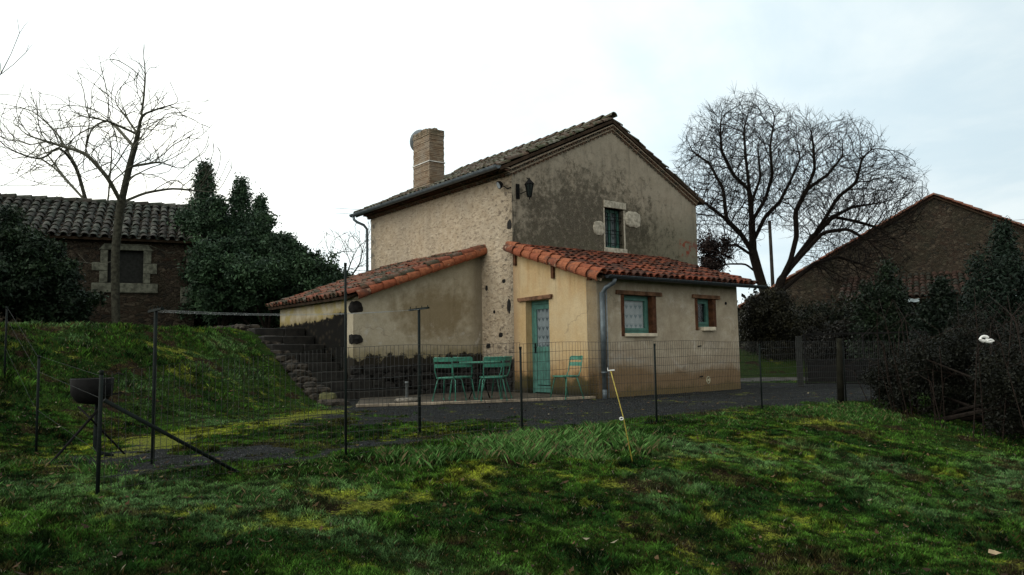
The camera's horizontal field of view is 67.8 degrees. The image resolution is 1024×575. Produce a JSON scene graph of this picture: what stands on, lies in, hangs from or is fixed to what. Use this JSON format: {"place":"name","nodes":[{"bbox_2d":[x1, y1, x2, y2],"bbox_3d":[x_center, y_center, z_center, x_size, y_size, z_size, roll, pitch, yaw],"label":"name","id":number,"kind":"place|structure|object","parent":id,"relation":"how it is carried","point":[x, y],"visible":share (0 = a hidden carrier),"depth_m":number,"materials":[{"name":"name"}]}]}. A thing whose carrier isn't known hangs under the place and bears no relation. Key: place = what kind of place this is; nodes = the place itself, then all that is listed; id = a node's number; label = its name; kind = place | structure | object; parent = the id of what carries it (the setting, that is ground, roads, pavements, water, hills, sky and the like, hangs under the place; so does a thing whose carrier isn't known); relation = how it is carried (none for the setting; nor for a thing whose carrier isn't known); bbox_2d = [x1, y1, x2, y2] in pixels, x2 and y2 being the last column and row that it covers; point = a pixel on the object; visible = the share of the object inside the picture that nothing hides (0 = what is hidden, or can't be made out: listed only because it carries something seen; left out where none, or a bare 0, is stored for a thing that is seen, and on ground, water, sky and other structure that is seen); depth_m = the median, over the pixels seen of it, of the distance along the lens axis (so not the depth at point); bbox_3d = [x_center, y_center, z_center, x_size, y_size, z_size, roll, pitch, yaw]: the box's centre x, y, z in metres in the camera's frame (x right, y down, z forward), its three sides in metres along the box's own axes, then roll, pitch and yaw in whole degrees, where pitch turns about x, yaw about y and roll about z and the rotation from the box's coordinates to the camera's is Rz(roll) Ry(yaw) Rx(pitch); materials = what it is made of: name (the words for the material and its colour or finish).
{"place":"outdoors","nodes":[
{"label":"outdoors","id":0,"kind":"place"},
{"bbox_2d":[357,391,578,405],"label":"terrace","id":1,"kind":"structure","parent":0,"point":[461,396],"depth_m":15.62,"materials":[{"name":"concrete"}]},
{"bbox_2d":[394,382,417,402],"bbox_3d":[-1.988,1.970,14.369,0.470,0.385,0.470,-1,-5,0],"label":"parasol base","id":2,"kind":"object","parent":1,"relation":"on","point":[403,400],"visible":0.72,"depth_m":14.23,"materials":[{"name":"concrete"}]},
{"bbox_2d":[432,357,466,401],"bbox_3d":[-1.214,1.746,14.536,0.518,0.834,0.540,-3,-5,24],"label":"garden chair","id":3,"kind":"object","parent":1,"relation":"on","point":[444,359],"visible":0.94,"depth_m":14.39,"materials":[{"name":"paint"}]},
{"bbox_2d":[450,357,475,399],"bbox_3d":[-0.985,1.778,14.970,0.518,0.834,0.540,0,-5,-6],"label":"garden chair","id":4,"kind":"object","parent":1,"relation":"on","point":[463,364],"visible":0.73,"depth_m":14.78,"materials":[{"name":"paint"}]},
{"bbox_2d":[459,361,500,398],"bbox_3d":[-0.630,1.833,15.061,0.820,0.738,0.820,-1,-5,0],"label":"garden table","id":5,"kind":"object","parent":1,"relation":"on","point":[478,362],"visible":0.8,"depth_m":14.98,"materials":[{"name":"paint"}]},
{"bbox_2d":[478,356,507,401],"bbox_3d":[-0.380,1.727,14.473,0.518,0.834,0.539,0,-5,-13],"label":"garden chair","id":6,"kind":"object","parent":1,"relation":"on","point":[499,358],"visible":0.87,"depth_m":14.30,"materials":[{"name":"paint"}]},
{"bbox_2d":[480,356,511,399],"bbox_3d":[-0.280,1.766,14.963,0.540,0.834,0.518,-3,-5,24],"label":"garden chair","id":7,"kind":"object","parent":1,"relation":"on","point":[509,363],"visible":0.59,"depth_m":14.92,"materials":[{"name":"paint"}]},
{"bbox_2d":[550,356,583,399],"bbox_3d":[1.096,1.755,14.915,0.539,0.834,0.518,2,-6,-33],"label":"garden chair","id":8,"kind":"object","parent":1,"relation":"on","point":[577,364],"visible":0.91,"depth_m":14.94,"materials":[{"name":"paint"}]},
{"bbox_2d":[0,319,1023,574],"bbox_3d":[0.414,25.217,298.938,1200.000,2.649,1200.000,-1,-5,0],"label":"ground","id":9,"kind":"structure","parent":0,"point":[776,368],"depth_m":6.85,"materials":[{"name":"green plant"}]},
{"bbox_2d":[0,20,31,74],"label":"slender tree","id":10,"kind":"object","parent":9,"relation":"on","point":[11,53],"visible":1,"depth_m":12.37,"materials":[{"name":"brown plant"}]},
{"bbox_2d":[0,203,108,323],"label":"evergreen bush","id":11,"kind":"object","parent":9,"relation":"on","point":[34,268],"visible":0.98,"depth_m":19.13,"materials":[{"name":"green plant"}]},
{"bbox_2d":[0,77,141,199],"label":"slender tree","id":12,"kind":"object","parent":9,"relation":"on","point":[74,164],"visible":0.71,"depth_m":27.46,"materials":[{"name":"brown plant"}]},
{"bbox_2d":[0,193,203,326],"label":"outbuilding","id":13,"kind":"structure","parent":9,"relation":"on","point":[150,277],"depth_m":23.18,"materials":[{"name":"stone"}]},
{"bbox_2d":[0,45,231,322],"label":"slender tree","id":14,"kind":"object","parent":9,"relation":"on","point":[122,200],"visible":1,"depth_m":19.65,"materials":[{"name":"brown plant"}]},
{"bbox_2d":[167,155,235,326],"bbox_3d":[-10.027,-1.270,24.669,3.605,6.214,3.218,-1,-5,0],"label":"evergreen tree","id":15,"kind":"object","parent":9,"relation":"on","point":[199,178],"visible":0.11,"depth_m":24.57,"materials":[{"name":"green plant"}]},
{"bbox_2d":[194,172,272,325],"bbox_3d":[-9.212,-1.033,25.439,3.330,5.734,3.930,-1,-5,0],"label":"evergreen tree","id":16,"kind":"object","parent":9,"relation":"on","point":[239,202],"visible":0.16,"depth_m":25.36,"materials":[{"name":"green plant"}]},
{"bbox_2d":[230,188,279,327],"bbox_3d":[-8.209,-0.750,24.923,2.307,5.092,2.300,0,-5,-16],"label":"evergreen tree","id":17,"kind":"object","parent":9,"relation":"on","point":[260,200],"visible":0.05,"depth_m":24.95,"materials":[{"name":"green plant"}]},
{"bbox_2d":[173,193,354,327],"bbox_3d":[-7.879,-0.786,22.856,7.044,4.641,4.296,-3,-5,22],"label":"laurel tree","id":18,"kind":"object","parent":9,"relation":"on","point":[234,266],"visible":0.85,"depth_m":22.11,"materials":[{"name":"green plant"}]},
{"bbox_2d":[210,324,349,405],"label":"dry stone wall","id":19,"kind":"structure","parent":9,"relation":"on","point":[308,380],"depth_m":15.66,"materials":[{"name":"grey stone"}]},
{"bbox_2d":[246,328,404,400],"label":"stone steps","id":20,"kind":"structure","parent":9,"relation":"on","point":[294,340],"depth_m":16.58,"materials":[{"name":"grey stone"}]},
{"bbox_2d":[319,392,336,399],"bbox_3d":[-3.590,2.140,14.836,0.367,0.208,0.286,-1,-5,0],"label":"boulder","id":21,"kind":"object","parent":9,"relation":"on","point":[323,395],"visible":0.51,"depth_m":14.71,"materials":[{"name":"grey stone"}]},
{"bbox_2d":[316,217,370,273],"bbox_3d":[-6.909,-0.457,32.213,3.146,5.437,3.533,4,-7,-44],"label":"scrub tree","id":22,"kind":"object","parent":9,"relation":"on","point":[352,257],"visible":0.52,"depth_m":32.09,"materials":[{"name":"brown plant"}]},
{"bbox_2d":[3,263,921,493],"bbox_3d":[1.328,0.939,9.758,15.520,2.050,5.624,0,-5,-16],"label":"wire fence","id":23,"kind":"object","parent":9,"relation":"on","point":[145,422],"visible":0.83,"depth_m":7.66,"materials":[{"name":"grey metal"}]},
{"bbox_2d":[0,397,924,508],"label":"long grass","id":24,"kind":"structure","parent":9,"relation":"on","point":[519,444],"depth_m":7.80,"materials":[{"name":"green plant"}]},
{"bbox_2d":[69,383,921,477],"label":"gravel yard","id":25,"kind":"structure","parent":9,"relation":"on","point":[782,392],"depth_m":12.17,"materials":[{"name":"grey gravel"}]},
{"bbox_2d":[49,373,124,464],"bbox_3d":[-4.135,1.264,7.418,0.460,0.855,0.819,-5,-7,43],"label":"brazier","id":26,"kind":"object","parent":25,"relation":"on","point":[88,385],"visible":0.77,"depth_m":7.35,"materials":[{"name":"black metal"}]},
{"bbox_2d":[148,305,429,463],"bbox_3d":[-2.194,0.969,8.030,3.047,1.638,0.381,4,-7,-43],"label":"washing line","id":27,"kind":"object","parent":25,"relation":"on","point":[156,310],"visible":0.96,"depth_m":7.09,"materials":[{"name":"grey metal"}]},
{"bbox_2d":[356,396,595,406],"bbox_3d":[-0.571,2.159,14.424,4.678,0.050,0.234,1,-5,-17],"label":"terrace edging","id":28,"kind":"object","parent":25,"relation":"on","point":[470,402],"visible":0.88,"depth_m":14.27,"materials":[{"name":"grey concrete"}]},
{"bbox_2d":[795,331,926,386],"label":"metal gate","id":29,"kind":"structure","parent":25,"relation":"on","point":[816,377],"depth_m":18.25,"materials":[{"name":"black metal"}]},
{"bbox_2d":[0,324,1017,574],"bbox_3d":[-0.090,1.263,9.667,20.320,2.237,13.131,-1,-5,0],"label":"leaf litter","id":30,"kind":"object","parent":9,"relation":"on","point":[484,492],"visible":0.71,"depth_m":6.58,"materials":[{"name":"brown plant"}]},
{"bbox_2d":[266,112,766,398],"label":"cottage","id":31,"kind":"structure","parent":9,"relation":"on","point":[583,236],"depth_m":17.77,"materials":[{"name":"paint"}]},
{"bbox_2d":[534,304,550,392],"bbox_3d":[0.702,1.332,16.757,0.103,1.935,0.686,3,-6,-37],"label":"door","id":32,"kind":"structure","parent":31,"relation":"in","point":[541,331],"depth_m":16.85,"materials":[{"name":"teal paint"}]},
{"bbox_2d":[593,200,640,252],"bbox_3d":[2.665,-1.538,19.738,1.753,1.345,0.280,3,-6,-37],"label":"window","id":33,"kind":"structure","parent":31,"relation":"in","point":[611,232],"depth_m":19.75,"materials":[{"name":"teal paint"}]},
{"bbox_2d":[615,290,661,336],"bbox_3d":[2.630,0.557,16.025,1.380,0.955,0.270,3,-6,-37],"label":"window","id":34,"kind":"structure","parent":31,"relation":"in","point":[638,308],"depth_m":16.12,"materials":[{"name":"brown wood"}]},
{"bbox_2d":[692,294,719,330],"bbox_3d":[4.370,0.580,17.363,0.970,0.815,0.270,3,-6,-37],"label":"window","id":35,"kind":"structure","parent":31,"relation":"in","point":[705,305],"depth_m":17.45,"materials":[{"name":"brown wood"}]},
{"bbox_2d":[607,368,632,463],"bbox_3d":[1.113,1.332,7.735,0.291,1.032,0.058,-5,-7,44],"label":"electric fence stake","id":36,"kind":"object","parent":9,"relation":"on","point":[621,411],"visible":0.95,"depth_m":7.73,"materials":[{"name":"white plastic"}]},
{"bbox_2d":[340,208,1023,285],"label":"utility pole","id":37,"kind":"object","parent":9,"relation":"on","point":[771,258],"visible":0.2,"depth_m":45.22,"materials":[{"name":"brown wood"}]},
{"bbox_2d":[697,229,738,271],"bbox_3d":[6.691,0.574,25.060,1.340,4.966,1.790,-1,-5,0],"label":"holly bush","id":38,"kind":"object","parent":9,"relation":"on","point":[712,259],"visible":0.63,"depth_m":24.84,"materials":[{"name":"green plant"}]},
{"bbox_2d":[737,288,756,345],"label":"distant woods","id":39,"kind":"object","parent":9,"relation":"on","point":[740,310],"depth_m":62.73,"materials":[{"name":"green plant"}]},
{"bbox_2d":[738,282,831,361],"bbox_3d":[9.405,1.376,26.754,3.109,3.249,3.664,1,-5,-23],"label":"bank bush","id":40,"kind":"object","parent":9,"relation":"on","point":[766,317],"visible":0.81,"depth_m":26.29,"materials":[{"name":"green plant"}]},
{"bbox_2d":[672,83,931,297],"bbox_3d":[10.986,-2.774,29.335,9.944,10.390,6.098,-1,-5,0],"label":"bare tree","id":41,"kind":"object","parent":9,"relation":"on","point":[770,171],"visible":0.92,"depth_m":28.79,"materials":[{"name":"black plant"}]},
{"bbox_2d":[836,338,843,402],"bbox_3d":[5.738,1.493,13.334,0.149,1.204,0.122,-1,-5,0],"label":"wooden post","id":42,"kind":"object","parent":9,"relation":"on","point":[839,376],"visible":0.79,"depth_m":13.30,"materials":[{"name":"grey wood"}]},
{"bbox_2d":[738,193,1023,319],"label":"barn","id":43,"kind":"structure","parent":9,"relation":"on","point":[953,227],"depth_m":36.33,"materials":[{"name":"stone"}]},
{"bbox_2d":[844,254,917,360],"bbox_3d":[10.385,0.916,21.152,2.177,3.692,2.628,-4,-5,28],"label":"conifer","id":44,"kind":"object","parent":9,"relation":"on","point":[887,290],"visible":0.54,"depth_m":20.75,"materials":[{"name":"green plant"}]},
{"bbox_2d":[789,286,1002,330],"bbox_3d":[14.088,1.678,27.816,9.041,3.752,5.153,-5,-7,43],"label":"barn thicket","id":45,"kind":"object","parent":9,"relation":"on","point":[834,316],"visible":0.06,"depth_m":28.75,"materials":[{"name":"green plant"}]},
{"bbox_2d":[799,308,1003,363],"bbox_3d":[11.708,1.780,22.029,7.340,2.825,3.193,-5,-7,43],"label":"roadside bush","id":46,"kind":"object","parent":9,"relation":"on","point":[842,328],"visible":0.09,"depth_m":22.95,"materials":[{"name":"green plant"}]},
{"bbox_2d":[816,288,1023,439],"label":"bramble hedge","id":47,"kind":"object","parent":9,"relation":"on","point":[977,379],"visible":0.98,"depth_m":11.96,"materials":[{"name":"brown plant"}]},
{"bbox_2d":[979,335,993,342],"bbox_3d":[5.648,0.615,9.074,0.174,0.102,0.059,-1,-5,0],"label":"plastic scrap","id":48,"kind":"object","parent":47,"relation":"on","point":[986,339],"visible":1,"depth_m":9.06,"materials":[{"name":"white plastic"}]},
{"bbox_2d":[889,270,974,360],"bbox_3d":[10.747,1.095,19.648,2.583,3.066,2.151,-1,-5,0],"label":"conifer","id":49,"kind":"object","parent":9,"relation":"on","point":[941,304],"visible":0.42,"depth_m":19.39,"materials":[{"name":"green plant"}]},
{"bbox_2d":[956,215,1023,345],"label":"conifer","id":50,"kind":"object","parent":9,"relation":"on","point":[1004,274],"visible":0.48,"depth_m":19.83,"materials":[{"name":"green plant"}]},
{"bbox_2d":[988,549,1002,554],"bbox_3d":[3.475,1.902,5.474,0.083,0.025,0.093,3,-6,-41],"label":"fallen leaf","id":51,"kind":"object","parent":9,"relation":"on","point":[993,552],"visible":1,"depth_m":5.49,"materials":[{"name":"beige plant"}]},
{"bbox_2d":[0,0,1023,305],"label":"sky","id":52,"kind":"structure","parent":0,"point":[320,103],"materials":[{"name":"white"}]},
{"bbox_2d":[741,377,804,381],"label":"lane","id":53,"kind":"structure","parent":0,"point":[772,378],"depth_m":23.23,"materials":[{"name":"grey asphalt"}]}
]}

